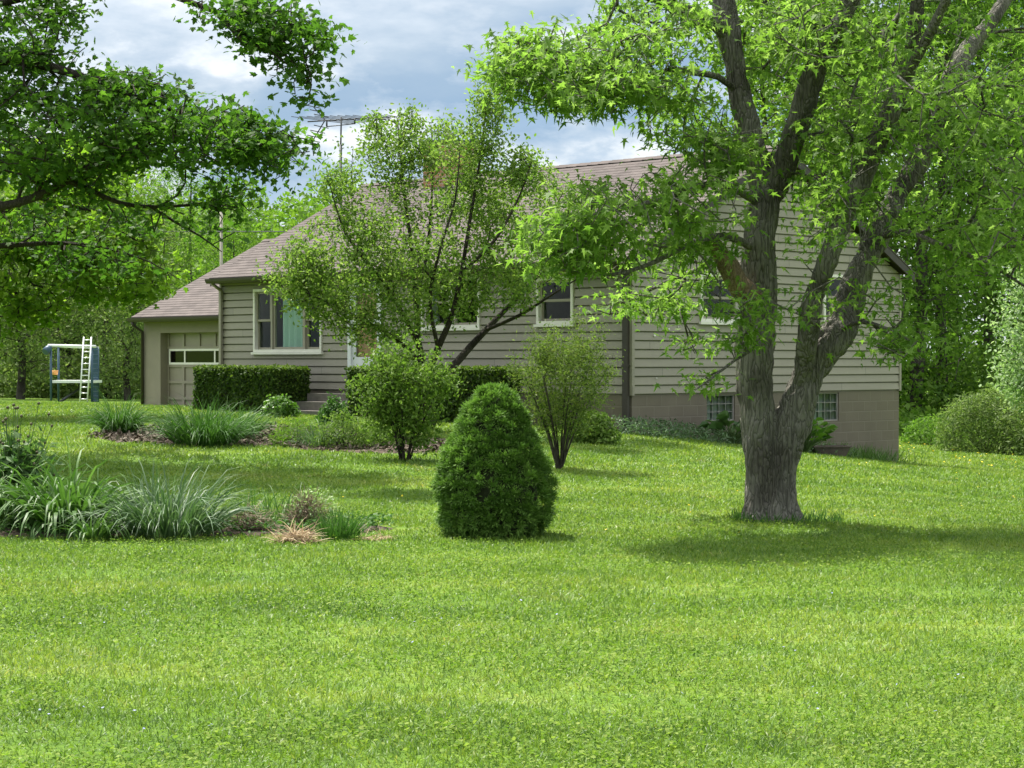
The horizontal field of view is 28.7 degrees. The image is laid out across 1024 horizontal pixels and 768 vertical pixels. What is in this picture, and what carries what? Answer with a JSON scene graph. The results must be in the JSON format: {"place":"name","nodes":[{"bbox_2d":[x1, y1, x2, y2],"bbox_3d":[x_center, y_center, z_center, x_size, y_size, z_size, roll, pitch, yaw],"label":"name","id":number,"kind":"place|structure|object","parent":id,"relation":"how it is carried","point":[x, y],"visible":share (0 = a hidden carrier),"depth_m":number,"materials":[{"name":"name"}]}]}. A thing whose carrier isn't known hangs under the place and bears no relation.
{"place":"outdoors","nodes":[
{"label":"outdoors","id":0,"kind":"place"},
{"bbox_2d":[0,0,1021,360],"label":"sky","id":1,"kind":"structure","parent":0,"point":[405,48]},
{"bbox_2d":[0,461,1023,591],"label":"lawn grass","id":2,"kind":"structure","parent":0,"point":[908,510],"depth_m":17.46,"materials":[{"name":"green plant"}]},
{"bbox_2d":[0,322,1023,767],"bbox_3d":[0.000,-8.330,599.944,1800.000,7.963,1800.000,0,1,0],"label":"ground","id":3,"kind":"structure","parent":0,"point":[394,674],"depth_m":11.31,"materials":[{"name":"green plant"}]},
{"bbox_2d":[0,86,44,338],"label":"woodland tree","id":4,"kind":"object","parent":3,"relation":"on","point":[28,122],"visible":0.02,"depth_m":87.80,"materials":[{"name":"green plant"}]},
{"bbox_2d":[8,120,96,365],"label":"woodland tree","id":5,"kind":"object","parent":3,"relation":"on","point":[60,305],"visible":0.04,"depth_m":89.84,"materials":[{"name":"green plant"}]},
{"bbox_2d":[0,178,112,398],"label":"woodland tree","id":6,"kind":"object","parent":3,"relation":"on","point":[22,352],"visible":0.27,"depth_m":77.71,"materials":[{"name":"green plant"}]},
{"bbox_2d":[0,303,143,398],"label":"undergrowth","id":7,"kind":"object","parent":3,"relation":"on","point":[66,389],"visible":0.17,"depth_m":80.99,"materials":[{"name":"green plant"}]},
{"bbox_2d":[42,344,101,401],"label":"play frame","id":8,"kind":"object","parent":3,"relation":"on","point":[94,381],"visible":0.88,"depth_m":69.65,"materials":[{"name":"white plastic"}]},
{"bbox_2d":[52,368,57,374],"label":"hanging bucket","id":9,"kind":"object","parent":8,"relation":"hanging from","point":[54,372],"visible":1,"depth_m":69.92,"materials":[{"name":"orange plastic"}]},
{"bbox_2d":[3,195,143,396],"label":"woodland tree","id":10,"kind":"object","parent":3,"relation":"on","point":[72,350],"visible":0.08,"depth_m":83.60,"materials":[{"name":"green plant"}]},
{"bbox_2d":[79,337,91,401],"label":"ladder","id":11,"kind":"object","parent":3,"relation":"on","point":[88,375],"visible":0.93,"depth_m":69.02,"materials":[{"name":"metal"}]},
{"bbox_2d":[0,125,199,347],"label":"maple tree","id":12,"kind":"object","parent":3,"relation":"on","point":[24,304],"visible":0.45,"depth_m":37.58,"materials":[{"name":"green plant"}]},
{"bbox_2d":[61,61,169,397],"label":"woodland tree","id":13,"kind":"object","parent":3,"relation":"on","point":[114,205],"visible":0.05,"depth_m":81.88,"materials":[{"name":"green plant"}]},
{"bbox_2d":[40,199,199,400],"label":"woodland tree","id":14,"kind":"object","parent":3,"relation":"on","point":[124,364],"visible":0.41,"depth_m":75.81,"materials":[{"name":"green plant"}]},
{"bbox_2d":[89,167,202,351],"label":"woodland tree","id":15,"kind":"object","parent":3,"relation":"on","point":[153,195],"visible":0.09,"depth_m":87.76,"materials":[{"name":"green plant"}]},
{"bbox_2d":[0,163,358,359],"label":"hillside woods","id":16,"kind":"object","parent":3,"relation":"on","point":[300,209],"visible":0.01,"depth_m":134.48,"materials":[{"name":"green plant"}]},
{"bbox_2d":[0,0,359,288],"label":"maple tree","id":17,"kind":"object","parent":3,"relation":"on","point":[114,149],"visible":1,"depth_m":25.78,"materials":[{"name":"green plant"}]},
{"bbox_2d":[133,144,244,294],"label":"woodland tree","id":18,"kind":"object","parent":3,"relation":"on","point":[192,192],"visible":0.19,"depth_m":96.00,"materials":[{"name":"green plant"}]},
{"bbox_2d":[0,519,391,537],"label":"soil","id":19,"kind":"structure","parent":3,"relation":"on","point":[15,533],"depth_m":18.27,"materials":[{"name":"brown soil"}]},
{"bbox_2d":[0,402,63,499],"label":"peony","id":20,"kind":"object","parent":19,"relation":"on","point":[16,456],"visible":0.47,"depth_m":19.22,"materials":[{"name":"green plant"}]},
{"bbox_2d":[0,443,94,530],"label":"daylily","id":21,"kind":"object","parent":19,"relation":"on","point":[2,502],"visible":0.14,"depth_m":18.68,"materials":[{"name":"green plant"}]},
{"bbox_2d":[0,426,159,539],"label":"daylily","id":22,"kind":"object","parent":19,"relation":"on","point":[55,503],"visible":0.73,"depth_m":18.14,"materials":[{"name":"green plant"}]},
{"bbox_2d":[42,508,146,542],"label":"daylily","id":23,"kind":"object","parent":19,"relation":"on","point":[88,531],"visible":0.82,"depth_m":17.62,"materials":[{"name":"green plant"}]},
{"bbox_2d":[95,466,202,514],"bbox_3d":[-3.418,1.046,18.834,1.372,0.678,1.377,0,1,0],"label":"iris clump","id":24,"kind":"object","parent":19,"relation":"on","point":[133,483],"visible":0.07,"depth_m":18.81,"materials":[{"name":"green plant"}]},
{"bbox_2d":[62,455,272,541],"bbox_3d":[-3.117,1.038,18.066,2.005,0.893,2.088,0,1,0],"label":"iris clump","id":25,"kind":"object","parent":19,"relation":"on","point":[165,515],"visible":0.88,"depth_m":17.89,"materials":[{"name":"green plant"}]},
{"bbox_2d":[0,507,393,537],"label":"ground cover","id":26,"kind":"object","parent":19,"relation":"on","point":[285,522],"visible":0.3,"depth_m":18.35,"materials":[{"name":"green plant"}]},
{"bbox_2d":[221,491,283,530],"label":"dry clump","id":27,"kind":"object","parent":19,"relation":"on","point":[253,521],"visible":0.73,"depth_m":18.48,"materials":[{"name":"brown plant"}]},
{"bbox_2d":[227,483,336,524],"bbox_3d":[-2.254,1.118,19.206,1.275,0.503,1.314,0,1,0],"label":"grass clump","id":28,"kind":"object","parent":19,"relation":"on","point":[264,505],"visible":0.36,"depth_m":19.22,"materials":[{"name":"green plant"}]},
{"bbox_2d":[274,483,343,529],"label":"dry clump","id":29,"kind":"object","parent":19,"relation":"on","point":[305,512],"visible":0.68,"depth_m":18.57,"materials":[{"name":"plant"}]},
{"bbox_2d":[290,485,339,528],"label":"sprouting bush","id":30,"kind":"object","parent":19,"relation":"on","point":[314,492],"visible":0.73,"depth_m":18.56,"materials":[{"name":"green plant"}]},
{"bbox_2d":[218,212,227,265],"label":"utility pole","id":31,"kind":"object","parent":3,"relation":"on","point":[221,247],"visible":0.23,"depth_m":77.89,"materials":[{"name":"metal"}]},
{"bbox_2d":[10,231,284,231],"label":"power line","id":32,"kind":"object","parent":31,"relation":"attached to","point":[231,231],"visible":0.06,"depth_m":77.80,"materials":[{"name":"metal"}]},
{"bbox_2d":[192,186,277,275],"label":"woodland tree","id":33,"kind":"object","parent":3,"relation":"on","point":[237,243],"visible":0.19,"depth_m":103.68,"materials":[{"name":"green plant"}]},
{"bbox_2d":[191,363,311,412],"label":"hedge","id":34,"kind":"object","parent":3,"relation":"on","point":[257,383],"visible":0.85,"depth_m":40.40,"materials":[{"name":"leaf"},{"name":"dark bark"}]},
{"bbox_2d":[87,421,446,453],"bbox_3d":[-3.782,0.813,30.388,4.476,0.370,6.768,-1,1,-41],"label":"bark mulch","id":35,"kind":"object","parent":3,"relation":"on","point":[117,435],"visible":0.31,"depth_m":29.62,"materials":[{"name":"brown wood"}]},
{"bbox_2d":[71,385,162,433],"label":"grass clump","id":36,"kind":"object","parent":35,"relation":"on","point":[108,421],"visible":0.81,"depth_m":31.32,"materials":[{"name":"green plant"}]},
{"bbox_2d":[150,411,188,429],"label":"grass clump","id":37,"kind":"object","parent":35,"relation":"on","point":[162,424],"visible":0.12,"depth_m":31.77,"materials":[{"name":"green plant"}]},
{"bbox_2d":[135,391,270,446],"bbox_3d":[-4.483,0.512,29.163,2.179,0.984,2.246,0,1,0],"label":"grass clump","id":38,"kind":"object","parent":35,"relation":"on","point":[185,430],"visible":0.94,"depth_m":28.93,"materials":[{"name":"green plant"}]},
{"bbox_2d":[197,397,285,436],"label":"grass clump","id":39,"kind":"object","parent":35,"relation":"on","point":[267,422],"visible":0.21,"depth_m":30.54,"materials":[{"name":"green plant"}]},
{"bbox_2d":[263,412,321,447],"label":"shrub","id":40,"kind":"object","parent":35,"relation":"on","point":[284,437],"visible":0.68,"depth_m":29.33,"materials":[{"name":"green plant"}]},
{"bbox_2d":[257,393,301,417],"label":"shrub","id":41,"kind":"object","parent":3,"relation":"on","point":[283,407],"visible":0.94,"depth_m":37.38,"materials":[{"name":"green plant"}]},
{"bbox_2d":[263,515,333,544],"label":"dry clump","id":42,"kind":"object","parent":3,"relation":"on","point":[302,536],"visible":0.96,"depth_m":17.57,"materials":[{"name":"plant"}]},
{"bbox_2d":[315,391,352,426],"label":"shrub","id":43,"kind":"object","parent":3,"relation":"on","point":[327,410],"visible":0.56,"depth_m":33.39,"materials":[{"name":"green plant"}]},
{"bbox_2d":[300,502,382,540],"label":"grass clump","id":44,"kind":"object","parent":3,"relation":"on","point":[342,530],"visible":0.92,"depth_m":17.92,"materials":[{"name":"green plant"}]},
{"bbox_2d":[291,441,440,452],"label":"soil","id":45,"kind":"structure","parent":3,"relation":"on","point":[379,451],"depth_m":28.52,"materials":[{"name":"brown soil"}]},
{"bbox_2d":[286,415,356,446],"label":"grass clump","id":46,"kind":"object","parent":45,"relation":"on","point":[306,440],"visible":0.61,"depth_m":28.90,"materials":[{"name":"green plant"}]},
{"bbox_2d":[309,407,380,449],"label":"shrub","id":47,"kind":"object","parent":45,"relation":"on","point":[352,439],"visible":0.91,"depth_m":28.72,"materials":[{"name":"green plant"}]},
{"bbox_2d":[355,423,394,445],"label":"shrub","id":48,"kind":"object","parent":45,"relation":"on","point":[381,438],"visible":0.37,"depth_m":29.17,"materials":[{"name":"green plant"}]},
{"bbox_2d":[360,525,391,540],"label":"dry clump","id":49,"kind":"object","parent":3,"relation":"on","point":[380,537],"visible":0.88,"depth_m":17.93,"materials":[{"name":"plant"}]},
{"bbox_2d":[339,327,466,460],"bbox_3d":[-1.480,0.150,27.190,1.756,1.857,1.383,0,1,0],"label":"shrub","id":50,"kind":"object","parent":3,"relation":"on","point":[394,413],"visible":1,"depth_m":27.05,"materials":[{"name":"green plant"}]},
{"bbox_2d":[344,364,523,423],"bbox_3d":[-1.477,0.266,36.849,3.913,1.301,1.163,1,1,45],"label":"hedge","id":51,"kind":"object","parent":3,"relation":"on","point":[473,377],"visible":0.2,"depth_m":35.73,"materials":[{"name":"green plant"}]},
{"bbox_2d":[252,82,616,429],"bbox_3d":[-1.062,-2.106,32.717,6.075,5.866,4.235,0,1,0],"label":"crab apple tree","id":52,"kind":"object","parent":3,"relation":"on","point":[311,264],"visible":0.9,"depth_m":32.22,"materials":[{"name":"green plant"}]},
{"bbox_2d":[426,381,559,539],"bbox_3d":[-0.168,0.717,18.214,1.239,1.487,1.212,0,1,0],"label":"dwarf spruce","id":53,"kind":"object","parent":3,"relation":"on","point":[492,478],"visible":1,"depth_m":17.89,"materials":[{"name":"green plant"}]},
{"bbox_2d":[31,592,957,741],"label":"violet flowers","id":54,"kind":"object","parent":3,"relation":"on","point":[412,641],"visible":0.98,"depth_m":10.79,"materials":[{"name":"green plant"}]},
{"bbox_2d":[0,400,1023,500],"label":"lawn grass","id":55,"kind":"structure","parent":3,"relation":"on","point":[1000,470],"depth_m":29.85,"materials":[{"name":"green plant"}]},
{"bbox_2d":[0,508,1023,767],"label":"clover","id":56,"kind":"object","parent":3,"relation":"on","point":[544,738],"visible":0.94,"depth_m":10.24,"materials":[{"name":"green plant"}]},
{"bbox_2d":[127,133,915,462],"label":"house","id":57,"kind":"structure","parent":3,"relation":"on","point":[225,313],"depth_m":39.56,"materials":[{"name":"paint"}]},
{"bbox_2d":[168,332,218,405],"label":"garage door","id":58,"kind":"structure","parent":57,"relation":"in","point":[186,350],"depth_m":49.06,"materials":[{"name":"paint"}]},
{"bbox_2d":[251,288,323,354],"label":"window","id":59,"kind":"structure","parent":57,"relation":"in","point":[272,334],"depth_m":42.13,"materials":[{"name":"white paint"}]},
{"bbox_2d":[291,105,400,214],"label":"tv antenna","id":60,"kind":"object","parent":57,"relation":"attached to","point":[340,120],"visible":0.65,"depth_m":44.42,"materials":[{"name":"metal"}]},
{"bbox_2d":[347,281,383,389],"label":"door","id":61,"kind":"structure","parent":57,"relation":"in","point":[357,360],"depth_m":40.21,"materials":[{"name":"white glass"}]},
{"bbox_2d":[421,276,481,330],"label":"window","id":62,"kind":"structure","parent":57,"relation":"in","point":[472,326],"depth_m":38.67,"materials":[{"name":"white paint"}]},
{"bbox_2d":[533,277,575,326],"bbox_3d":[1.231,-1.495,36.717,0.997,0.903,1.382,1,1,45],"label":"window","id":63,"kind":"structure","parent":57,"relation":"in","point":[560,305],"depth_m":36.60,"materials":[{"name":"white paint"}]},
{"bbox_2d":[696,273,739,324],"bbox_3d":[3.372,-1.558,37.120,1.238,0.931,1.382,-1,1,-45],"label":"window","id":64,"kind":"structure","parent":57,"relation":"in","point":[709,321],"depth_m":37.09,"materials":[{"name":"white paint"}]},
{"bbox_2d":[707,395,733,420],"bbox_3d":[3.724,0.437,36.869,0.812,0.482,0.270,-1,1,-45],"label":"glass block window","id":65,"kind":"structure","parent":57,"relation":"in","point":[724,402],"depth_m":37.05,"materials":[{"name":"glass"}]},
{"bbox_2d":[814,393,837,420],"bbox_3d":[6.024,0.445,39.165,0.270,0.551,0.819,1,1,45],"label":"glass block window","id":66,"kind":"structure","parent":57,"relation":"in","point":[827,403],"depth_m":39.35,"materials":[{"name":"glass"}]},
{"bbox_2d":[821,274,842,321],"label":"window","id":67,"kind":"structure","parent":57,"relation":"in","point":[836,283],"depth_m":40.07,"materials":[{"name":"white paint"}]},
{"bbox_2d":[500,306,625,468],"bbox_3d":[0.651,0.063,26.390,1.420,2.177,1.490,0,1,35],"label":"shrub","id":68,"kind":"object","parent":3,"relation":"on","point":[543,355],"visible":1,"depth_m":26.29,"materials":[{"name":"green plant"}]},
{"bbox_2d":[566,408,621,444],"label":"shrub","id":69,"kind":"object","parent":3,"relation":"on","point":[604,430],"visible":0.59,"depth_m":31.30,"materials":[{"name":"green plant"}]},
{"bbox_2d":[271,462,999,532],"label":"dandelion flowers","id":70,"kind":"object","parent":3,"relation":"on","point":[688,504],"visible":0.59,"depth_m":22.02,"materials":[{"name":"yellow plant"}]},
{"bbox_2d":[699,410,741,444],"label":"broadleaf plant","id":71,"kind":"object","parent":3,"relation":"on","point":[722,422],"visible":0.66,"depth_m":35.45,"materials":[{"name":"green plant"}]},
{"bbox_2d":[610,413,854,458],"bbox_3d":[3.995,0.970,35.730,1.633,0.983,5.662,1,1,44],"label":"ground cover","id":72,"kind":"object","parent":3,"relation":"on","point":[703,434],"visible":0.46,"depth_m":34.69,"materials":[{"name":"green plant"}]},
{"bbox_2d":[451,0,1023,522],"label":"maple tree","id":73,"kind":"object","parent":3,"relation":"on","point":[615,80],"visible":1,"depth_m":18.93,"materials":[{"name":"green plant"}]},
{"bbox_2d":[626,0,861,180],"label":"woodland tree","id":74,"kind":"object","parent":3,"relation":"on","point":[805,153],"visible":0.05,"depth_m":67.01,"materials":[{"name":"green plant"}]},
{"bbox_2d":[726,504,853,523],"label":"tall grass","id":75,"kind":"structure","parent":3,"relation":"on","point":[738,516],"depth_m":19.77,"materials":[{"name":"green plant"}]},
{"bbox_2d":[695,0,891,195],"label":"woodland tree","id":76,"kind":"object","parent":3,"relation":"on","point":[717,83],"visible":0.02,"depth_m":80.78,"materials":[{"name":"green plant"}]},
{"bbox_2d":[802,417,837,452],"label":"broadleaf plant","id":77,"kind":"object","parent":3,"relation":"on","point":[822,433],"visible":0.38,"depth_m":35.84,"materials":[{"name":"green plant"}]},
{"bbox_2d":[707,0,948,243],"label":"woodland tree","id":78,"kind":"object","parent":3,"relation":"on","point":[785,105],"visible":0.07,"depth_m":64.46,"materials":[{"name":"green plant"}]},
{"bbox_2d":[811,445,851,455],"bbox_3d":[5.883,1.247,37.017,0.720,0.215,0.380,0,1,-8],"label":"planter","id":79,"kind":"object","parent":3,"relation":"on","point":[832,449],"visible":0.66,"depth_m":36.87,"materials":[{"name":"concrete"}]},
{"bbox_2d":[810,440,925,463],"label":"weeds","id":80,"kind":"object","parent":3,"relation":"on","point":[882,456],"visible":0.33,"depth_m":39.05,"materials":[{"name":"green plant"}]},
{"bbox_2d":[774,0,1023,411],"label":"woodland tree","id":81,"kind":"object","parent":3,"relation":"on","point":[924,296],"visible":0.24,"depth_m":65.44,"materials":[{"name":"green plant"}]},
{"bbox_2d":[809,0,995,287],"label":"woodland tree","id":82,"kind":"object","parent":3,"relation":"on","point":[892,5],"visible":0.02,"depth_m":75.40,"materials":[{"name":"green plant"}]},
{"bbox_2d":[830,0,1023,381],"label":"woodland tree","id":83,"kind":"object","parent":3,"relation":"on","point":[953,272],"visible":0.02,"depth_m":85.42,"materials":[{"name":"green plant"}]},
{"bbox_2d":[832,0,1023,408],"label":"woodland tree","id":84,"kind":"object","parent":3,"relation":"on","point":[943,36],"visible":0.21,"depth_m":67.05,"materials":[{"name":"green plant"}]},
{"bbox_2d":[899,414,959,445],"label":"brush","id":85,"kind":"object","parent":3,"relation":"on","point":[909,435],"visible":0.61,"depth_m":54.30,"materials":[{"name":"green plant"}]},
{"bbox_2d":[864,0,1023,412],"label":"woodland tree","id":86,"kind":"object","parent":3,"relation":"on","point":[982,322],"visible":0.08,"depth_m":71.43,"materials":[{"name":"green plant"}]},
{"bbox_2d":[891,248,1023,439],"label":"undergrowth","id":87,"kind":"object","parent":3,"relation":"on","point":[929,401],"visible":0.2,"depth_m":66.08,"materials":[{"name":"green plant"}]},
{"bbox_2d":[932,425,984,448],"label":"brush","id":88,"kind":"object","parent":3,"relation":"on","point":[965,439],"visible":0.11,"depth_m":52.99,"materials":[{"name":"green plant"}]},
{"bbox_2d":[899,0,1023,374],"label":"woodland tree","id":89,"kind":"object","parent":3,"relation":"on","point":[977,337],"depth_m":77.81,"materials":[{"name":"green plant"}]},
{"bbox_2d":[930,383,1023,454],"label":"brush","id":90,"kind":"object","parent":3,"relation":"on","point":[969,416],"visible":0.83,"depth_m":50.72,"materials":[{"name":"green plant"}]},
{"bbox_2d":[958,0,1023,332],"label":"woodland tree","id":91,"kind":"object","parent":3,"relation":"on","point":[1013,59],"visible":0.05,"depth_m":71.17,"materials":[{"name":"green plant"}]},
{"bbox_2d":[975,226,1023,423],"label":"pale tree","id":92,"kind":"object","parent":3,"relation":"on","point":[1015,381],"visible":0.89,"depth_m":46.78,"materials":[{"name":"green plant"}]},
{"bbox_2d":[987,397,1023,455],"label":"brush","id":93,"kind":"object","parent":3,"relation":"on","point":[1014,438],"visible":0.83,"depth_m":49.90,"materials":[{"name":"green plant"}]}
]}

